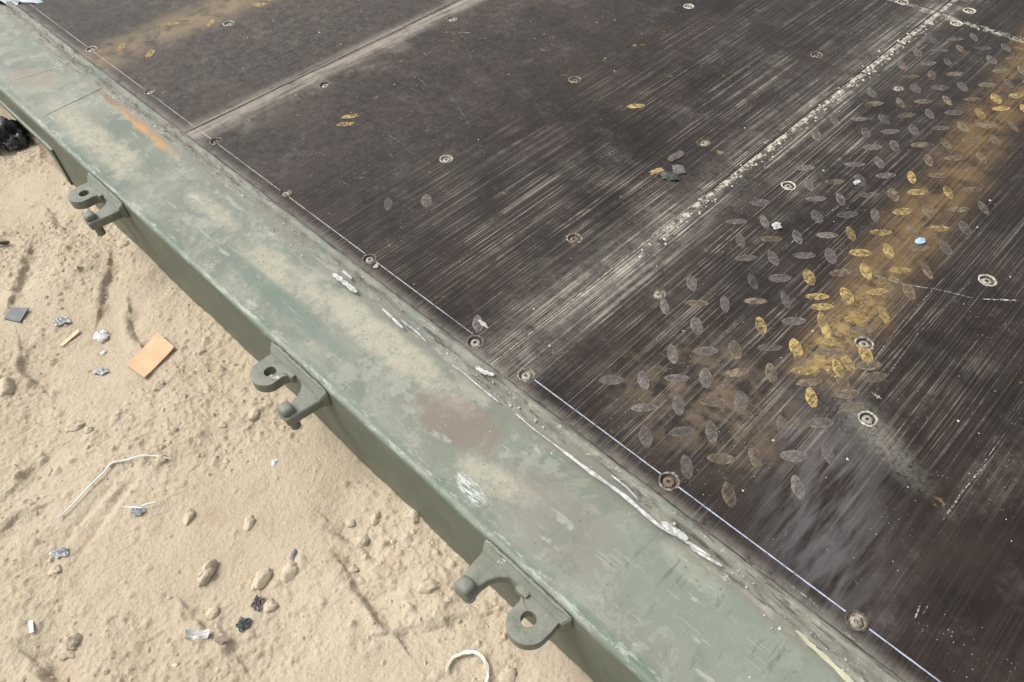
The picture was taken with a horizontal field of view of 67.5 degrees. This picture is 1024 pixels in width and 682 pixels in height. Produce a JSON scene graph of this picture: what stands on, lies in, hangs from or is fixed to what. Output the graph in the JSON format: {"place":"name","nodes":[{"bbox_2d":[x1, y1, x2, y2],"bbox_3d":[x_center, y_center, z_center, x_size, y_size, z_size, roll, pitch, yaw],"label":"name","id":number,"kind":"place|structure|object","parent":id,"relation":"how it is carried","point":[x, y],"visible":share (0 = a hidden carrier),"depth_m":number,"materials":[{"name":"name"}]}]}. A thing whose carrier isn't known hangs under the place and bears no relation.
{"place":"outdoors","nodes":[
{"label":"outdoors","id":0,"kind":"place"},
{"bbox_2d":[0,105,593,681],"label":"ground","id":1,"kind":"structure","parent":0,"point":[122,563],"depth_m":0.93,"materials":[{"name":"beige sand"}]},
{"bbox_2d":[0,241,9,244],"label":"twig","id":2,"kind":"object","parent":1,"relation":"on","point":[4,242],"visible":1,"depth_m":1.27,"materials":[{"name":"brown wood"}]},
{"bbox_2d":[0,376,15,396],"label":"earth clod","id":3,"kind":"object","parent":1,"relation":"on","point":[7,385],"visible":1,"depth_m":1.06,"materials":[{"name":"beige soil"}]},
{"bbox_2d":[0,116,30,152],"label":"plastic bag","id":4,"kind":"object","parent":1,"relation":"on","point":[13,135],"visible":0.88,"depth_m":1.47,"materials":[{"name":"black plastic"}]},
{"bbox_2d":[4,307,28,322],"bbox_3d":[-0.754,-0.040,1.164,0.029,0.006,0.027,4,49,6],"label":"plastic chip","id":5,"kind":"object","parent":1,"relation":"on","point":[16,314],"visible":1,"depth_m":1.16,"materials":[{"name":"grey plastic"}]},
{"bbox_2d":[28,620,33,632],"bbox_3d":[-0.531,0.316,0.847,0.017,0.002,0.009,36,59,29],"label":"paper chip","id":6,"kind":"object","parent":1,"relation":"on","point":[31,627],"visible":1,"depth_m":0.85,"materials":[{"name":"white paper"}]},
{"bbox_2d":[48,565,61,575],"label":"earth clod","id":7,"kind":"object","parent":1,"relation":"on","point":[56,569],"visible":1,"depth_m":0.89,"materials":[{"name":"beige soil"}]},
{"bbox_2d":[49,547,68,557],"bbox_3d":[-0.537,0.248,0.906,0.023,0.010,0.014,-5,49,-1],"label":"film scrap","id":8,"kind":"object","parent":1,"relation":"on","point":[59,552],"visible":1,"depth_m":0.91,"materials":[{"name":"clear plastic"}]},
{"bbox_2d":[52,317,70,325],"bbox_3d":[-0.679,-0.031,1.154,0.024,0.009,0.016,-23,52,-16],"label":"film scrap","id":9,"kind":"object","parent":1,"relation":"on","point":[61,321],"visible":1,"depth_m":1.15,"materials":[{"name":"grey plastic"}]},
{"bbox_2d":[57,633,82,660],"bbox_3d":[-0.483,0.334,0.838,0.024,0.023,0.030,3,49,5],"label":"earth clod","id":10,"kind":"object","parent":1,"relation":"on","point":[67,647],"visible":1,"depth_m":0.83,"materials":[{"name":"beige soil"}]},
{"bbox_2d":[60,329,79,346],"bbox_3d":[-0.654,-0.004,1.135,0.006,0.002,0.035,18,52,18],"label":"wood splinter","id":11,"kind":"object","parent":1,"relation":"on","point":[70,337],"visible":1,"depth_m":1.14,"materials":[{"name":"beige wood"}]},
{"bbox_2d":[64,420,85,432],"bbox_3d":[-0.587,0.115,1.030,0.027,0.016,0.020,-24,52,-17],"label":"earth clod","id":12,"kind":"object","parent":1,"relation":"on","point":[73,425],"visible":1,"depth_m":1.02,"materials":[{"name":"beige soil"}]},
{"bbox_2d":[83,427,93,433],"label":"earth clod","id":13,"kind":"object","parent":1,"relation":"on","point":[87,430],"visible":1,"depth_m":1.02,"materials":[{"name":"beige soil"}]},
{"bbox_2d":[92,367,108,374],"bbox_3d":[-0.585,0.042,1.089,0.025,0.008,0.013,-1,49,2],"label":"film scrap","id":14,"kind":"object","parent":1,"relation":"on","point":[101,371],"visible":1,"depth_m":1.09,"materials":[{"name":"white plastic"}]},
{"bbox_2d":[93,329,109,341],"bbox_3d":[-0.608,-0.007,1.136,0.023,0.016,0.025,7,50,9],"label":"foam lump","id":15,"kind":"object","parent":1,"relation":"on","point":[103,335],"visible":1,"depth_m":1.13,"materials":[{"name":"white plastic"}]},
{"bbox_2d":[57,455,170,519],"bbox_3d":[-0.508,0.172,0.969,0.143,0.008,0.039,-30,54,-21],"label":"plastic string","id":16,"kind":"object","parent":1,"relation":"on","point":[94,481],"visible":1,"depth_m":0.97,"materials":[{"name":"white plastic"}]},
{"bbox_2d":[117,240,129,247],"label":"earth clod","id":17,"kind":"object","parent":1,"relation":"on","point":[122,243],"visible":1,"depth_m":1.26,"materials":[{"name":"beige soil"}]},
{"bbox_2d":[129,506,144,516],"bbox_3d":[-0.459,0.207,0.937,0.018,0.007,0.014,-1,49,2],"label":"film scrap","id":18,"kind":"object","parent":1,"relation":"on","point":[136,511],"visible":1,"depth_m":0.94,"materials":[{"name":"plastic"}]},
{"bbox_2d":[124,506,141,508],"bbox_3d":[-0.462,0.203,0.935,0.023,0.002,0.002,2,49,5],"label":"plastic sliver","id":19,"kind":"object","parent":18,"relation":"on","point":[132,507],"visible":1,"depth_m":0.93,"materials":[{"name":"white plastic"}]},
{"bbox_2d":[126,332,174,377],"bbox_3d":[-0.519,0.020,1.103,0.043,0.005,0.074,18,52,18],"label":"card piece","id":20,"kind":"object","parent":1,"relation":"on","point":[151,355],"visible":1,"depth_m":1.10,"materials":[{"name":"beige cardboard"}]},
{"bbox_2d":[152,380,164,390],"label":"earth clod","id":21,"kind":"object","parent":1,"relation":"on","point":[159,384],"visible":1,"depth_m":1.06,"materials":[{"name":"beige soil"}]},
{"bbox_2d":[155,454,166,464],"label":"earth clod","id":22,"kind":"object","parent":1,"relation":"on","point":[160,459],"visible":1,"depth_m":0.98,"materials":[{"name":"beige soil"}]},
{"bbox_2d":[182,508,195,525],"bbox_3d":[-0.393,0.214,0.932,0.013,0.011,0.024,3,49,5],"label":"earth clod","id":23,"kind":"object","parent":1,"relation":"on","point":[189,516],"visible":1,"depth_m":0.93,"materials":[{"name":"beige soil"}]},
{"bbox_2d":[185,629,210,640],"bbox_3d":[-0.341,0.319,0.832,0.028,0.010,0.011,-1,49,2],"label":"wrapper","id":24,"kind":"object","parent":1,"relation":"on","point":[203,633],"visible":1,"depth_m":0.83,"materials":[{"name":"silver metal"}]},
{"bbox_2d":[194,346,205,356],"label":"earth clod","id":25,"kind":"object","parent":1,"relation":"on","point":[199,351],"visible":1,"depth_m":1.10,"materials":[{"name":"beige soil"}]},
{"bbox_2d":[198,559,217,586],"bbox_3d":[-0.351,0.268,0.884,0.017,0.021,0.034,15,51,15],"label":"earth clod","id":26,"kind":"object","parent":1,"relation":"on","point":[207,570],"visible":1,"depth_m":0.88,"materials":[{"name":"beige soil"}]},
{"bbox_2d":[206,607,219,619],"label":"earth clod","id":27,"kind":"object","parent":1,"relation":"on","point":[212,613],"visible":1,"depth_m":0.85,"materials":[{"name":"beige soil"}]},
{"bbox_2d":[214,635,229,643],"bbox_3d":[-0.313,0.322,0.826,0.018,0.004,0.010,-1,49,2],"label":"earth flake","id":28,"kind":"object","parent":1,"relation":"on","point":[221,639],"visible":1,"depth_m":0.82,"materials":[{"name":"beige soil"}]},
{"bbox_2d":[218,421,226,427],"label":"earth clod","id":29,"kind":"object","parent":1,"relation":"on","point":[222,424],"visible":1,"depth_m":1.02,"materials":[{"name":"beige soil"}]},
{"bbox_2d":[236,617,250,631],"bbox_3d":[-0.294,0.309,0.839,0.013,0.010,0.017,32,58,27],"label":"fabric tuft","id":30,"kind":"object","parent":1,"relation":"on","point":[242,623],"visible":1,"depth_m":0.84,"materials":[{"name":"grey fabric"}]},
{"bbox_2d":[243,515,255,531],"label":"earth clod","id":31,"kind":"object","parent":1,"relation":"on","point":[249,522],"visible":1,"depth_m":0.92,"materials":[{"name":"beige soil"}]},
{"bbox_2d":[248,406,260,420],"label":"earth clod","id":32,"kind":"object","parent":1,"relation":"on","point":[254,414],"visible":1,"depth_m":1.02,"materials":[{"name":"beige soil"}]},
{"bbox_2d":[250,595,264,610],"bbox_3d":[-0.284,0.291,0.854,0.015,0.011,0.017,7,50,9],"label":"rag scrap","id":33,"kind":"object","parent":1,"relation":"on","point":[257,604],"visible":1,"depth_m":0.85,"materials":[{"name":"fabric"}]},
{"bbox_2d":[251,567,272,590],"bbox_3d":[-0.286,0.273,0.876,0.018,0.015,0.030,19,53,18],"label":"earth clod","id":34,"kind":"object","parent":1,"relation":"on","point":[262,578],"visible":1,"depth_m":0.87,"materials":[{"name":"beige soil"}]},
{"bbox_2d":[262,599,277,612],"bbox_3d":[-0.270,0.297,0.857,0.019,0.012,0.016,-8,49,-4],"label":"earth clod","id":35,"kind":"object","parent":1,"relation":"on","point":[269,605],"visible":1,"depth_m":0.85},
{"bbox_2d":[271,458,277,466],"bbox_3d":[-0.303,0.155,0.978,0.008,0.006,0.013,-1,49,2],"label":"foam crumb","id":36,"kind":"object","parent":1,"relation":"on","point":[274,461],"visible":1,"depth_m":0.98,"materials":[{"name":"white plastic"}]},
{"bbox_2d":[0,149,557,681],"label":"sand crumbs","id":37,"kind":"object","parent":1,"relation":"on","point":[218,669],"visible":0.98,"depth_m":0.95,"materials":[{"name":"beige sand"}]},
{"bbox_2d":[280,560,297,582],"bbox_3d":[-0.255,0.266,0.882,0.022,0.018,0.028,-1,49,2],"label":"earth clod","id":38,"kind":"object","parent":1,"relation":"on","point":[289,571],"visible":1,"depth_m":0.88,"materials":[{"name":"beige soil"}]},
{"bbox_2d":[290,549,296,559],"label":"pebble","id":39,"kind":"object","parent":1,"relation":"on","point":[293,554],"visible":1,"depth_m":0.89,"materials":[{"name":"grey stone"}]},
{"bbox_2d":[346,519,355,527],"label":"earth clod","id":40,"kind":"object","parent":1,"relation":"on","point":[350,523],"visible":1,"depth_m":0.92,"materials":[{"name":"beige soil"}]},
{"bbox_2d":[347,565,357,571],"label":"earth clod","id":41,"kind":"object","parent":1,"relation":"on","point":[353,568],"visible":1,"depth_m":0.88,"materials":[{"name":"beige soil"}]},
{"bbox_2d":[356,534,368,547],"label":"earth clod","id":42,"kind":"object","parent":1,"relation":"on","point":[362,539],"visible":1,"depth_m":0.90,"materials":[{"name":"beige soil"}]},
{"bbox_2d":[370,511,380,524],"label":"earth clod","id":43,"kind":"object","parent":1,"relation":"on","point":[375,518],"visible":1,"depth_m":0.92,"materials":[{"name":"beige soil"}]},
{"bbox_2d":[409,506,419,523],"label":"earth clod","id":44,"kind":"object","parent":1,"relation":"on","point":[414,516],"visible":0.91,"depth_m":0.91,"materials":[{"name":"beige soil"}]},
{"bbox_2d":[417,579,438,593],"bbox_3d":[-0.095,0.276,0.861,0.025,0.012,0.015,-8,49,-4],"label":"earth clod","id":45,"kind":"object","parent":1,"relation":"on","point":[429,586],"visible":1,"depth_m":0.86,"materials":[{"name":"beige soil"}]},
{"bbox_2d":[445,650,489,681],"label":"plastic curl","id":46,"kind":"object","parent":1,"relation":"on","point":[468,652],"visible":1,"depth_m":0.81,"materials":[{"name":"white plastic"}]},
{"bbox_2d":[498,664,516,681],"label":"earth clod","id":47,"kind":"object","parent":1,"relation":"on","point":[508,673],"visible":1,"depth_m":0.80,"materials":[{"name":"beige soil"}]},
{"bbox_2d":[0,0,1023,681],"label":"container base","id":48,"kind":"object","parent":1,"relation":"on","point":[438,200],"visible":0.98,"depth_m":1.00,"materials":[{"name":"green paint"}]},
{"bbox_2d":[0,0,42,4],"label":"plastic sheet","id":49,"kind":"object","parent":48,"relation":"on","point":[25,1],"visible":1,"depth_m":1.58,"materials":[{"name":"white plastic"}]},
{"bbox_2d":[51,50,858,670],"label":"sealant crumbs","id":50,"kind":"object","parent":48,"relation":"on","point":[509,392],"visible":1,"depth_m":0.87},
{"bbox_2d":[478,319,488,328],"bbox_3d":[-0.035,-0.021,0.947,0.006,0.003,0.020,-32,55,-23],"label":"wood sliver","id":51,"kind":"object","parent":48,"relation":"on","point":[483,324],"visible":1,"depth_m":0.95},
{"bbox_2d":[139,5,1023,627],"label":"board crumbs","id":52,"kind":"object","parent":48,"relation":"on","point":[781,147],"visible":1,"depth_m":1.17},
{"bbox_2d":[650,168,663,174],"bbox_3d":[0.214,-0.252,1.134,0.026,0.004,0.013,-24,52,-17],"label":"wood flake","id":53,"kind":"object","parent":48,"relation":"on","point":[656,171],"visible":1,"depth_m":1.13,"materials":[{"name":"yellow wood"}]},
{"bbox_2d":[658,171,679,180],"bbox_3d":[0.231,-0.242,1.123,0.035,0.008,0.019,21,53,20],"label":"rubber chip","id":54,"kind":"object","parent":48,"relation":"on","point":[669,176],"visible":1,"depth_m":1.12,"materials":[{"name":"grey rubber"}]},
{"bbox_2d":[667,150,684,161],"bbox_3d":[0.247,-0.279,1.156,0.034,0.004,0.014,-34,56,-24],"label":"wood flake","id":55,"kind":"object","parent":48,"relation":"on","point":[676,155],"visible":1,"depth_m":1.15,"materials":[{"name":"grey wood"}]},
{"bbox_2d":[672,164,685,174],"bbox_3d":[0.247,-0.254,1.134,0.019,0.006,0.024,-4,49,-1],"label":"wood flake","id":56,"kind":"object","parent":48,"relation":"on","point":[678,169],"visible":1,"depth_m":1.13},
{"bbox_2d":[772,222,781,229],"bbox_3d":[0.361,-0.157,1.044,0.014,0.008,0.015,-16,50,-11],"label":"foil crumb","id":57,"kind":"object","parent":48,"relation":"on","point":[776,225],"visible":1,"depth_m":1.04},
{"bbox_2d":[915,237,925,244],"bbox_3d":[0.540,-0.132,1.013,0.016,0.007,0.012,-33,55,-23],"label":"blue chip","id":58,"kind":"object","parent":48,"relation":"on","point":[919,241],"visible":1,"depth_m":1.01,"materials":[{"name":"plastic"}]}
]}

